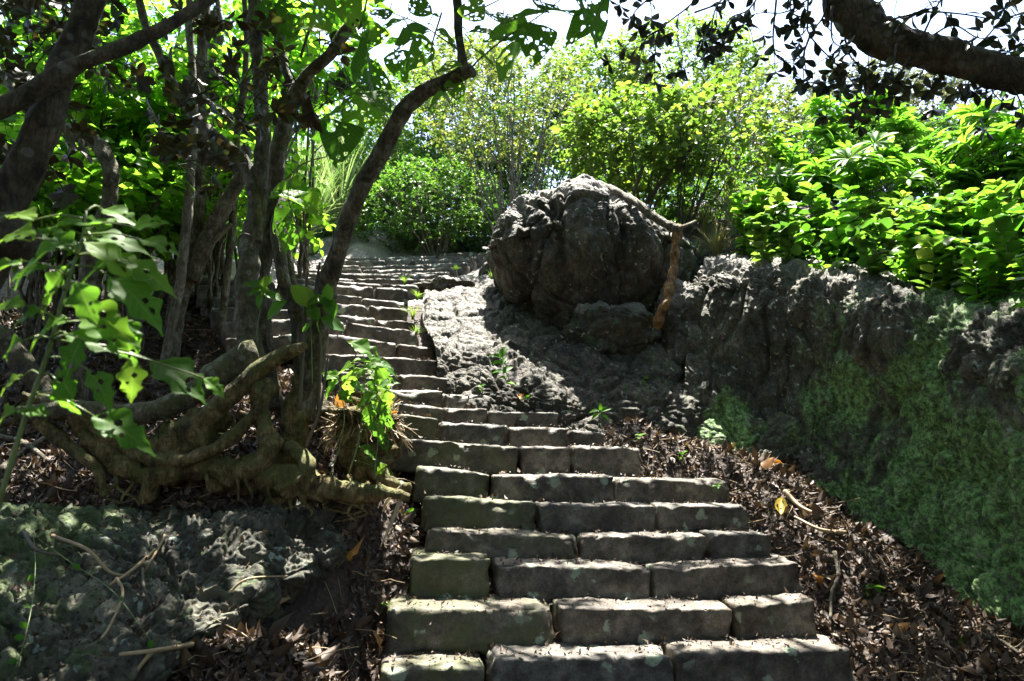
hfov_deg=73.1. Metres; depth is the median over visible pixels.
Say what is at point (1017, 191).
whorled plant
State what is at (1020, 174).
whorled plant
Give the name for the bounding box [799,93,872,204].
whorled plant
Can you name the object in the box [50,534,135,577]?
fallen stick
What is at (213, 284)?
bush
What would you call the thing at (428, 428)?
stone step
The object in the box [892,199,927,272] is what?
broadleaf herb
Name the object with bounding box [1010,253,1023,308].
broadleaf herb
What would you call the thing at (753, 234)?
broadleaf herb
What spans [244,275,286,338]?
climbing shoot
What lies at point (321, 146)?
silver grass
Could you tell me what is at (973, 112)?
whorled plant
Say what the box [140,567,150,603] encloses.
fallen stick
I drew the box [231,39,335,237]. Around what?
bush
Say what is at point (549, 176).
background bush
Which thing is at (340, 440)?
plant stem
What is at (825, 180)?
whorled plant
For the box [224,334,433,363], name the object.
stone step
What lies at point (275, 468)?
gnarled tree
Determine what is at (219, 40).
slender tree
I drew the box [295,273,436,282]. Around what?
stone step
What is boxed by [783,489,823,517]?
fallen stick
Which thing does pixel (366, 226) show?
bush
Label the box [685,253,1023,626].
rock wall
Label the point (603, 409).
seedling
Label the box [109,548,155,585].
fallen stick
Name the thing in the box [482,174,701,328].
boulder
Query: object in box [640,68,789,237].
golden shrub
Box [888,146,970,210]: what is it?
whorled plant
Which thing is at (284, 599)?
fallen stick
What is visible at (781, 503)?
fallen leaf
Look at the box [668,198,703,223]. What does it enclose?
dry grass
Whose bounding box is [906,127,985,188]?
whorled plant
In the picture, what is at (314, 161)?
silver grass
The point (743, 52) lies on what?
bush
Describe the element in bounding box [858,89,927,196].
whorled plant
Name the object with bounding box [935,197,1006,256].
broadleaf herb
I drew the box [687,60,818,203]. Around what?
bush
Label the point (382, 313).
stone step
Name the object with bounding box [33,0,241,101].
thicket tree
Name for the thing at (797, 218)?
broadleaf herb
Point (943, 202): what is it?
broadleaf herb
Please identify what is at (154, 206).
slender tree
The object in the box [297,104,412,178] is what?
bush
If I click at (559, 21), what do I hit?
sky
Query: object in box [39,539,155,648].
creeper
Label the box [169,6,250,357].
slender tree
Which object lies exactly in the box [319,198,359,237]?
bush
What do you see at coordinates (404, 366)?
stone step
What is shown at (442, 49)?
bush
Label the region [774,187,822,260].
broadleaf herb
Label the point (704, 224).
dry grass
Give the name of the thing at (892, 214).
broadleaf herb
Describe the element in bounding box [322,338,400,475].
sunlit sapling
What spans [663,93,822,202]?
background bush
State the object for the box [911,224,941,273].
broadleaf herb
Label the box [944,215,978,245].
broadleaf herb
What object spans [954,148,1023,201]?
whorled plant
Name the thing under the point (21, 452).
fallen stick
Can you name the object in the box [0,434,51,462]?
fallen stick
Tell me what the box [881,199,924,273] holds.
broadleaf herb
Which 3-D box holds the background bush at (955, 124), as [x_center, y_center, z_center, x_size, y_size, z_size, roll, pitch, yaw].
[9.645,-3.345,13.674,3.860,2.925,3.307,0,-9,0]
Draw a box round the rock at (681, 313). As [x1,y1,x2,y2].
[652,278,698,367]
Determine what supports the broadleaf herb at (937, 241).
on the rock wall
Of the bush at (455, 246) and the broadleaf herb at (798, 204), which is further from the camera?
the bush at (455, 246)
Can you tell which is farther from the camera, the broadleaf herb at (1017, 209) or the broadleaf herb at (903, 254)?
the broadleaf herb at (903, 254)
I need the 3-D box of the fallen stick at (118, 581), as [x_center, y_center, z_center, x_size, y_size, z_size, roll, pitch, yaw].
[-1.550,1.034,2.696,0.046,0.168,0.326,4,-10,-23]
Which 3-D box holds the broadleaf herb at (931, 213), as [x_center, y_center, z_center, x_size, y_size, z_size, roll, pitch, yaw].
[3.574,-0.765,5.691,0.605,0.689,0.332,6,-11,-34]
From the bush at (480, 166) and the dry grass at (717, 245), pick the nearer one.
the dry grass at (717, 245)
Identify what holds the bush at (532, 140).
on the ground at (316, 597)
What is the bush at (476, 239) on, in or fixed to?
on the ground at (316, 597)
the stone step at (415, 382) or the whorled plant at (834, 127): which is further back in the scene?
the whorled plant at (834, 127)
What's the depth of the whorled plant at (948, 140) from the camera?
7.18 m
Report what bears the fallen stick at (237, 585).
on the rock outcrop
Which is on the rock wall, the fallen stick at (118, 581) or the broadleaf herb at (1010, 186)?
the broadleaf herb at (1010, 186)
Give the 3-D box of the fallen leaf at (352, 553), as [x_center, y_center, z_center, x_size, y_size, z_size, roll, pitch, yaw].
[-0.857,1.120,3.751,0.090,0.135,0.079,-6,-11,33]
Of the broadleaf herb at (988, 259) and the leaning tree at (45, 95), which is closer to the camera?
the leaning tree at (45, 95)
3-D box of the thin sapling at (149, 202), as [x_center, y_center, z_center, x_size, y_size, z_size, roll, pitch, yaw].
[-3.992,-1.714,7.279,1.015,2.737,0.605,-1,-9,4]
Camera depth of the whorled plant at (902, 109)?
8.57 m
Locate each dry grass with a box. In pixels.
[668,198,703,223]
[681,202,722,231]
[686,233,714,257]
[688,221,741,256]
[701,171,752,219]
[703,182,763,234]
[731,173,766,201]
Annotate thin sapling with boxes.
[7,273,10,310]
[104,0,185,297]
[119,100,157,296]
[210,5,237,270]
[219,11,341,277]
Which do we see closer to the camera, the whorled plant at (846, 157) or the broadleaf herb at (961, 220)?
the broadleaf herb at (961, 220)
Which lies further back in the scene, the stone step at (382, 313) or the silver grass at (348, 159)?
the silver grass at (348, 159)
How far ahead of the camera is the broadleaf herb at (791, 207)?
6.67 m
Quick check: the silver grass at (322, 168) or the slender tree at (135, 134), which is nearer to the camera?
the slender tree at (135, 134)
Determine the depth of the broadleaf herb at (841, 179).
7.12 m
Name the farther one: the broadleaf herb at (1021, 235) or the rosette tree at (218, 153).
the broadleaf herb at (1021, 235)
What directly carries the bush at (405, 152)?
on the ground at (316, 597)
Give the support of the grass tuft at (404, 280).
on the stone step at (399, 295)
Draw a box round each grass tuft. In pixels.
[402,274,411,284]
[402,305,422,319]
[410,290,423,300]
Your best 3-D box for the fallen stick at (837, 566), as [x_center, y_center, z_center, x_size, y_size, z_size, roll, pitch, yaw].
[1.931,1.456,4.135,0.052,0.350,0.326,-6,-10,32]
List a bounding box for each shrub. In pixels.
[362,151,507,255]
[408,33,603,232]
[548,75,730,210]
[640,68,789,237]
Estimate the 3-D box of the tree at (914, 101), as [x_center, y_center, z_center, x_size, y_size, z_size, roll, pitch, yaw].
[9.131,-4.864,16.461,5.771,3.987,3.280,0,-9,0]
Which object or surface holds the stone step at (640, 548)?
on the ground at (316, 597)
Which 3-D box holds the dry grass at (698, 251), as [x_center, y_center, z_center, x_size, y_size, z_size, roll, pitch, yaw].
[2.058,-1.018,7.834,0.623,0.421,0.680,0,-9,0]
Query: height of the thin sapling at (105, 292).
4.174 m
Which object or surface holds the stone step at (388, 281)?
on the ground at (316, 597)
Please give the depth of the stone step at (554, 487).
4.78 m
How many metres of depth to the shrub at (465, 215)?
11.65 m
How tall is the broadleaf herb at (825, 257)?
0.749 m
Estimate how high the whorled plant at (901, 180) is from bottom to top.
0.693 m
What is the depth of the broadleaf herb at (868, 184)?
6.86 m
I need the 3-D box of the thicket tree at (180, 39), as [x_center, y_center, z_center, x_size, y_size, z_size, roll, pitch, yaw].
[-3.221,-1.737,7.325,1.780,2.876,1.899,0,-9,0]
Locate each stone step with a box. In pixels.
[193,277,407,307]
[196,285,403,309]
[201,297,407,320]
[209,307,414,331]
[220,319,418,346]
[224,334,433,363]
[295,271,449,276]
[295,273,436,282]
[296,276,424,284]
[296,278,418,299]
[309,268,457,277]
[316,262,470,275]
[321,354,437,382]
[335,372,453,393]
[344,259,477,271]
[345,255,485,267]
[354,388,488,408]
[380,633,855,680]
[385,591,815,654]
[391,439,640,477]
[397,404,557,427]
[397,414,604,446]
[409,547,803,605]
[410,252,485,259]
[413,466,728,503]
[421,495,748,535]
[424,526,770,568]
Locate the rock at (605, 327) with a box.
[560,300,661,354]
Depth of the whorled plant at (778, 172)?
7.55 m
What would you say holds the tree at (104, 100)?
on the ground at (316, 597)
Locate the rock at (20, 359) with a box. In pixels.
[0,323,52,392]
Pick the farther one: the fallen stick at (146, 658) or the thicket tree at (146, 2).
the thicket tree at (146, 2)
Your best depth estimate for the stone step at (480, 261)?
11.25 m
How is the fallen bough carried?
on the boulder
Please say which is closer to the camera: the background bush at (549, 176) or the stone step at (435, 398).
the stone step at (435, 398)
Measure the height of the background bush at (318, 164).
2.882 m
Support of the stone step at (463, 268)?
on the ground at (316, 597)
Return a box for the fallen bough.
[598,180,695,329]
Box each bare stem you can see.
[632,108,683,195]
[643,76,717,204]
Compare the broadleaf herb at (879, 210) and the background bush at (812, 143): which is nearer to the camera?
the broadleaf herb at (879, 210)
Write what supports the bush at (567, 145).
on the ground at (316, 597)
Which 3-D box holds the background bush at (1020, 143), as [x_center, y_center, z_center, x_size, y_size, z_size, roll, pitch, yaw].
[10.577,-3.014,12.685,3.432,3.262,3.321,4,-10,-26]
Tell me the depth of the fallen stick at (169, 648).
2.55 m
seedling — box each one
[487,346,515,387]
[589,403,610,426]
[865,583,884,592]
[958,637,967,647]
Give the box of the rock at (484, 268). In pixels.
[478,261,490,275]
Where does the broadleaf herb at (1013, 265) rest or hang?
on the rock wall
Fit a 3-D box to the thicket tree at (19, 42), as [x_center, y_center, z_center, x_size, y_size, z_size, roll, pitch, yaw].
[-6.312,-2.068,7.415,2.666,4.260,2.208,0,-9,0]
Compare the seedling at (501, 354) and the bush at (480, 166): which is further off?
the bush at (480, 166)
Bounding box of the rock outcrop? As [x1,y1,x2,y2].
[0,499,349,680]
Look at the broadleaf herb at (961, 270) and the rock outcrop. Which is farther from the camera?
the broadleaf herb at (961, 270)
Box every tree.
[0,0,163,147]
[0,0,217,289]
[0,0,356,209]
[0,58,154,334]
[0,68,119,400]
[1,16,38,114]
[13,0,609,521]
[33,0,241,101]
[57,80,247,296]
[121,32,308,286]
[123,173,167,362]
[130,52,148,302]
[146,0,324,230]
[150,0,197,385]
[164,0,223,321]
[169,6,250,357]
[218,0,267,338]
[230,0,390,278]
[600,0,1023,141]
[773,55,1019,190]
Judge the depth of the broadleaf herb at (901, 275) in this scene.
5.62 m
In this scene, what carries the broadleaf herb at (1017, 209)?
on the rock wall
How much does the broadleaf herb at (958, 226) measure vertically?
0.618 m
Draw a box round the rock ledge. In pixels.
[422,274,706,445]
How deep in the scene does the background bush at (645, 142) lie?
18.37 m
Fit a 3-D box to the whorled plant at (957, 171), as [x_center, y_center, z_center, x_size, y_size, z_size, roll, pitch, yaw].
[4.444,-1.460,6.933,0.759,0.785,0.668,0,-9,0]
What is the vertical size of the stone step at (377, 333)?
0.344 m
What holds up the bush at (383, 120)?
on the ground at (316, 597)
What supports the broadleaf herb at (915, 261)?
on the rock wall
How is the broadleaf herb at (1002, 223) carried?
on the rock wall
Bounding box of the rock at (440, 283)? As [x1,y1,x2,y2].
[411,275,478,295]
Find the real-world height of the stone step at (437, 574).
0.330 m
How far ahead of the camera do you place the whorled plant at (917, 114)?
8.95 m
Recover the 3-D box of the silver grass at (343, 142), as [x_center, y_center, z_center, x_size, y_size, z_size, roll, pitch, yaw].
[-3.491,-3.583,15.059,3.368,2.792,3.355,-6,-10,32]
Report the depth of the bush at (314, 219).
8.46 m
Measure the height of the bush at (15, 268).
2.055 m
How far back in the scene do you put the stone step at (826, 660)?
3.54 m
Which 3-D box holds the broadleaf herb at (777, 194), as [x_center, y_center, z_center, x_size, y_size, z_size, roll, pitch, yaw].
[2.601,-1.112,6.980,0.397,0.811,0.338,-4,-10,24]
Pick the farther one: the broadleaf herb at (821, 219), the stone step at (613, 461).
the broadleaf herb at (821, 219)
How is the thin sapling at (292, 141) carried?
on the ground at (316, 597)
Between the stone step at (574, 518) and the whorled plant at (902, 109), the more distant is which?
the whorled plant at (902, 109)
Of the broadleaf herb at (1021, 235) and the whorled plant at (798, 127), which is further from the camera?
the whorled plant at (798, 127)
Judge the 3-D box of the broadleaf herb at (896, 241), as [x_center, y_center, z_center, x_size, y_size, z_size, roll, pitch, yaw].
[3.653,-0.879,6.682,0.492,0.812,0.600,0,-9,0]
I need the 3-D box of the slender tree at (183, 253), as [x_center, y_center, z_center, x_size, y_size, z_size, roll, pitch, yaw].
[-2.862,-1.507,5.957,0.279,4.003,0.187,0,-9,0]
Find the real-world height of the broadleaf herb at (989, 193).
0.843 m
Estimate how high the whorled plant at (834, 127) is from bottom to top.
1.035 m
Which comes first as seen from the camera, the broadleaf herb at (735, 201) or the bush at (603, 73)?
the broadleaf herb at (735, 201)
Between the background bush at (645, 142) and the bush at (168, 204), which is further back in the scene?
the background bush at (645, 142)
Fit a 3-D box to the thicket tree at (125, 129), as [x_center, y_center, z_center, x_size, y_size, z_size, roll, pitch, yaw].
[-3.974,-1.651,7.616,2.373,2.644,2.170,0,-9,0]
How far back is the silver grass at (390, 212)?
13.60 m
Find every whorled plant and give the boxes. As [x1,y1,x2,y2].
[735,134,795,174]
[754,143,807,212]
[760,163,805,222]
[765,156,839,205]
[777,123,842,208]
[797,121,849,179]
[797,140,871,209]
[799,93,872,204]
[817,114,874,193]
[826,145,903,213]
[833,131,915,197]
[856,101,927,191]
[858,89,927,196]
[863,112,927,175]
[884,157,958,217]
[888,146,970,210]
[901,107,939,205]
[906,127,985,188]
[918,153,999,221]
[926,123,997,205]
[943,95,1023,169]
[943,122,1023,202]
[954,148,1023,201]
[960,109,1023,204]
[1000,133,1023,203]
[1007,177,1023,202]
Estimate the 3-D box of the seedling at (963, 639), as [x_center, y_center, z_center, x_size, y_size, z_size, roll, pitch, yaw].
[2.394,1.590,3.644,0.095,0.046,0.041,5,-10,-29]
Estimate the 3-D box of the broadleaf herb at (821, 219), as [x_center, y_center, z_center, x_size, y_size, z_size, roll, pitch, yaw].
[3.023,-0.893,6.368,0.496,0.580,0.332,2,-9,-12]
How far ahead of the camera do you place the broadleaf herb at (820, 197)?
6.59 m
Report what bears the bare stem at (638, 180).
attached to the golden shrub at (600, 119)
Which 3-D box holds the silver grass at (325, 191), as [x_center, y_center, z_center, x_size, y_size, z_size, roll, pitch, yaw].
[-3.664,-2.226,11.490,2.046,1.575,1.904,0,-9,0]
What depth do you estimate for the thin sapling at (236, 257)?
7.78 m
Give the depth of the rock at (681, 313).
6.61 m
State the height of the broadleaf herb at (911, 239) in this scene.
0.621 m
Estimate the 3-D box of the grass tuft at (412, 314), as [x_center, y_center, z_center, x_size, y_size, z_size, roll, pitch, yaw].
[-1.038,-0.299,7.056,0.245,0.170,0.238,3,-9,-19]
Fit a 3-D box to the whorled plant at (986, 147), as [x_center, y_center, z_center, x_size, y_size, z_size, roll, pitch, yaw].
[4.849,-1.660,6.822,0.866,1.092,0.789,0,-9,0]
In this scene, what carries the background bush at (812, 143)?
on the ground at (316, 597)
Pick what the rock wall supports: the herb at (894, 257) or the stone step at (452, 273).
the herb at (894, 257)
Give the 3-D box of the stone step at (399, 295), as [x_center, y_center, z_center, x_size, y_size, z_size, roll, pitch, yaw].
[-2.299,-0.469,7.701,2.248,0.292,0.522,3,-9,-18]
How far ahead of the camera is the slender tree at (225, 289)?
6.25 m
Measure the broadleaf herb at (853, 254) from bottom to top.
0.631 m
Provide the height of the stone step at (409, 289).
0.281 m
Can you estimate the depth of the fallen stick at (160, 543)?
3.23 m
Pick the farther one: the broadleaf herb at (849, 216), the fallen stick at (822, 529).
the broadleaf herb at (849, 216)
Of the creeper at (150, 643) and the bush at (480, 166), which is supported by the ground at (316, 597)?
the bush at (480, 166)
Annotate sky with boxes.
[0,0,1023,235]
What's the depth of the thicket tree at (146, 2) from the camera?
10.34 m
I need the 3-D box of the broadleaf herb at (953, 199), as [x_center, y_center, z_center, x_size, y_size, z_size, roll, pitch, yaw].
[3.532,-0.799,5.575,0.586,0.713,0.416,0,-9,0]
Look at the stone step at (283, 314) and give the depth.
6.68 m
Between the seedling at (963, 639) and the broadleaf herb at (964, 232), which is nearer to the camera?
the seedling at (963, 639)
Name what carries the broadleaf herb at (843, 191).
on the rock wall
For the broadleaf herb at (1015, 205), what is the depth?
5.46 m
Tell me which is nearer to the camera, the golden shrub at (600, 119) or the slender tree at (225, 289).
the slender tree at (225, 289)
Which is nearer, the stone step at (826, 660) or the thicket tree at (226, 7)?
the stone step at (826, 660)
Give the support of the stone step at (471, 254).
on the ground at (316, 597)
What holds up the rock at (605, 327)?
on the ground at (316, 597)
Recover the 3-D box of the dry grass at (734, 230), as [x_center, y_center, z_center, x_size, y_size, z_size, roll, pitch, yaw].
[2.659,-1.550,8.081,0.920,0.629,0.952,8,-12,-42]
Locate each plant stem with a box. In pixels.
[329,384,344,475]
[374,409,377,472]
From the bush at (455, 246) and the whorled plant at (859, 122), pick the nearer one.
the whorled plant at (859, 122)
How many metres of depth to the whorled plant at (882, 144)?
7.29 m
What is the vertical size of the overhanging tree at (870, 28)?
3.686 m
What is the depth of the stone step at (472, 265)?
10.82 m
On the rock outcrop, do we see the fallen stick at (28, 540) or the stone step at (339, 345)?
the fallen stick at (28, 540)
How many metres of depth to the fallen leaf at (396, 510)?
3.85 m
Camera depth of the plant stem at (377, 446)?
3.92 m
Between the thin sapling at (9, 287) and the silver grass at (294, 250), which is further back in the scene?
the silver grass at (294, 250)
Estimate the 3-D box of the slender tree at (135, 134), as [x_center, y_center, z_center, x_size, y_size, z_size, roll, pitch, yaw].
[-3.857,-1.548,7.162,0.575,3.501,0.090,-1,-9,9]
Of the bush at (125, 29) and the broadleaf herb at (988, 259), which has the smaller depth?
the broadleaf herb at (988, 259)
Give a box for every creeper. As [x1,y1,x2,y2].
[7,533,35,667]
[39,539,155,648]
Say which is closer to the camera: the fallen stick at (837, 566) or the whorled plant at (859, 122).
the fallen stick at (837, 566)
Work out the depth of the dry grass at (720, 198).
8.70 m
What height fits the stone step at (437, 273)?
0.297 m
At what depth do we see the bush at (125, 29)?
6.61 m
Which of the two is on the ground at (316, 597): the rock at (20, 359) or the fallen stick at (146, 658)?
the rock at (20, 359)
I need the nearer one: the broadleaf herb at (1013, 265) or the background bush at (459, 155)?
the broadleaf herb at (1013, 265)
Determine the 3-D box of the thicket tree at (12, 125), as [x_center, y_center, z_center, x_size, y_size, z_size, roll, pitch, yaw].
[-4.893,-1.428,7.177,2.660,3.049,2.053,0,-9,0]
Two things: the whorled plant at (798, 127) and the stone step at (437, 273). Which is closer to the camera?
the whorled plant at (798, 127)
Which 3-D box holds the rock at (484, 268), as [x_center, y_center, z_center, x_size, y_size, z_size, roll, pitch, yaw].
[-0.235,-0.922,9.620,0.502,0.379,0.540,0,-9,0]
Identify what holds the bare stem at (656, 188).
attached to the golden shrub at (702, 99)
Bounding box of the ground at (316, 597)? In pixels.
[0,203,1023,680]
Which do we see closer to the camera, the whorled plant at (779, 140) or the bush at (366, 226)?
the whorled plant at (779, 140)
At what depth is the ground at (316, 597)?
4.34 m
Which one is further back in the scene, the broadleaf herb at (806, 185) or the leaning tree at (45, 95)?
the broadleaf herb at (806, 185)
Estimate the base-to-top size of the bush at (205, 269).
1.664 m
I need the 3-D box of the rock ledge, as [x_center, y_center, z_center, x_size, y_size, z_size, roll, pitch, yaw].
[0.600,0.147,7.749,3.186,2.834,4.798,-3,-9,17]
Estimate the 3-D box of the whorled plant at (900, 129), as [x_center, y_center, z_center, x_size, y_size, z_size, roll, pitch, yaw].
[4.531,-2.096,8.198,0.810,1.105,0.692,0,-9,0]
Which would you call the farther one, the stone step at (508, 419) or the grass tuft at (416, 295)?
the grass tuft at (416, 295)
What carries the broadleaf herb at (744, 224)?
on the rock wall
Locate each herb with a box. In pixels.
[726,195,777,254]
[729,190,761,258]
[730,188,774,256]
[741,214,807,262]
[745,214,774,261]
[750,187,788,258]
[758,200,804,254]
[763,200,805,257]
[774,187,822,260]
[775,215,805,258]
[793,211,858,273]
[795,181,882,263]
[799,198,834,264]
[809,212,863,263]
[812,194,859,256]
[820,183,868,263]
[829,174,864,216]
[829,217,889,271]
[841,217,896,275]
[856,190,911,267]
[857,178,890,218]
[860,203,883,246]
[864,197,902,266]
[874,221,944,281]
[877,215,905,273]
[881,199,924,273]
[885,250,901,274]
[891,232,970,287]
[892,196,930,273]
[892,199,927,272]
[893,223,955,285]
[907,196,968,269]
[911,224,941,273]
[911,233,964,291]
[913,207,954,266]
[927,192,966,217]
[932,193,981,280]
[932,219,981,288]
[935,187,979,218]
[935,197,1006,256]
[940,241,1001,295]
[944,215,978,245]
[948,218,986,271]
[955,246,1009,305]
[971,180,1023,287]
[973,210,1023,283]
[979,213,1023,294]
[981,177,1021,273]
[990,202,1019,281]
[1006,263,1023,299]
[1009,204,1023,229]
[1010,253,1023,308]
[1012,221,1023,274]
[1019,190,1023,205]
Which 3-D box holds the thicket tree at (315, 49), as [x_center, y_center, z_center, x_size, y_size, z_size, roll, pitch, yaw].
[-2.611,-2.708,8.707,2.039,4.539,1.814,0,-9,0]
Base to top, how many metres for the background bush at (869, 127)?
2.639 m
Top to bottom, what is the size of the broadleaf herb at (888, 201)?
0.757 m
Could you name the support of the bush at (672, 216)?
on the ground at (316, 597)
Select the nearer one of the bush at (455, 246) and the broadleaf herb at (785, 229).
the broadleaf herb at (785, 229)
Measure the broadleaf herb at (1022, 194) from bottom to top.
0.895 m
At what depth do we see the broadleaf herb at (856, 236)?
5.64 m
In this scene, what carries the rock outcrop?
on the ground at (316, 597)
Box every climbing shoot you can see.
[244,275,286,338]
[291,283,343,383]
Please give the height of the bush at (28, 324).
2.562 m
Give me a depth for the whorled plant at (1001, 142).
6.80 m
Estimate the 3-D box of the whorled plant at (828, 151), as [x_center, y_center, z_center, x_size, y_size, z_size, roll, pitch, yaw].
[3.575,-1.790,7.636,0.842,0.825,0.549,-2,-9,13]
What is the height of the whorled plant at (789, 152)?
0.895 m
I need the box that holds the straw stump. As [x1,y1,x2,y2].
[314,386,417,484]
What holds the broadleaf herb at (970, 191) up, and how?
on the rock wall
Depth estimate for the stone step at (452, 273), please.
9.97 m
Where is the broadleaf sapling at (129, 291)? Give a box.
[0,205,224,508]
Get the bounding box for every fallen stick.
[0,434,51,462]
[0,436,45,471]
[21,529,61,556]
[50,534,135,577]
[100,577,123,638]
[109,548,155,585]
[119,642,194,655]
[137,653,153,670]
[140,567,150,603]
[144,510,172,571]
[230,575,286,592]
[238,410,274,420]
[280,596,290,603]
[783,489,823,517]
[794,516,846,533]
[829,551,839,619]
[980,632,1020,654]
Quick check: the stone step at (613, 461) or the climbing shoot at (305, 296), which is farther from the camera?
the stone step at (613, 461)
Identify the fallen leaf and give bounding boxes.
[346,534,364,559]
[380,481,403,546]
[761,457,774,469]
[775,497,786,514]
[813,574,823,584]
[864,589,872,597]
[898,623,909,632]
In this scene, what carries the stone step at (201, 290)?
on the ground at (316, 597)
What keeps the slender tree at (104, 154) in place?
on the ground at (316, 597)
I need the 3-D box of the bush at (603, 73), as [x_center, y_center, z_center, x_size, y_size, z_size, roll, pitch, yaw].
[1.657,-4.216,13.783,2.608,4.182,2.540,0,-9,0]
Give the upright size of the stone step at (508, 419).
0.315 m
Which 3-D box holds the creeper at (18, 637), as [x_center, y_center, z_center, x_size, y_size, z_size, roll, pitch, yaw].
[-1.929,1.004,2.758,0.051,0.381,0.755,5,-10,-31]
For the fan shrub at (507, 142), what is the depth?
10.70 m
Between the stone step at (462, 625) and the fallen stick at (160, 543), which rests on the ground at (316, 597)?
the stone step at (462, 625)
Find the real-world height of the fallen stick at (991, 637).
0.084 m
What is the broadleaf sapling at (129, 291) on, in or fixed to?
on the ground at (316, 597)
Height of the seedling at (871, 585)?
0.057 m
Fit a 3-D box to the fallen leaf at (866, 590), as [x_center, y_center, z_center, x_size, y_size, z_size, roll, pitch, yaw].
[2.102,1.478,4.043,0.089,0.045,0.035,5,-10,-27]
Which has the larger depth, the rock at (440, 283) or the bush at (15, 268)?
the rock at (440, 283)
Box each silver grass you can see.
[287,136,357,200]
[291,194,337,258]
[293,104,351,172]
[294,122,400,234]
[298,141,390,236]
[302,173,341,220]
[303,120,414,175]
[310,133,371,193]
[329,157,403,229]
[348,157,407,224]
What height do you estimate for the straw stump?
0.691 m
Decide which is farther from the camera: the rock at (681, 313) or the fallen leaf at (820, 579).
the rock at (681, 313)
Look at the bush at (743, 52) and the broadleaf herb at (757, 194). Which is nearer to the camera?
the broadleaf herb at (757, 194)
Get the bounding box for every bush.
[0,0,185,352]
[0,111,145,392]
[12,143,237,353]
[32,141,211,363]
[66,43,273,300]
[119,104,293,316]
[151,174,246,274]
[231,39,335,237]
[240,135,336,231]
[244,146,335,269]
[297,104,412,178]
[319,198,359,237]
[320,128,450,229]
[333,209,428,254]
[345,62,470,221]
[383,130,536,228]
[394,126,555,237]
[394,215,489,254]
[396,27,523,229]
[442,206,502,252]
[455,78,624,195]
[465,94,627,205]
[530,28,657,177]
[544,91,712,200]
[560,80,729,188]
[593,7,779,186]
[594,164,706,223]
[653,165,785,223]
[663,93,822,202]
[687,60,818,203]
[733,92,905,205]
[818,100,1006,205]
[921,92,1023,206]
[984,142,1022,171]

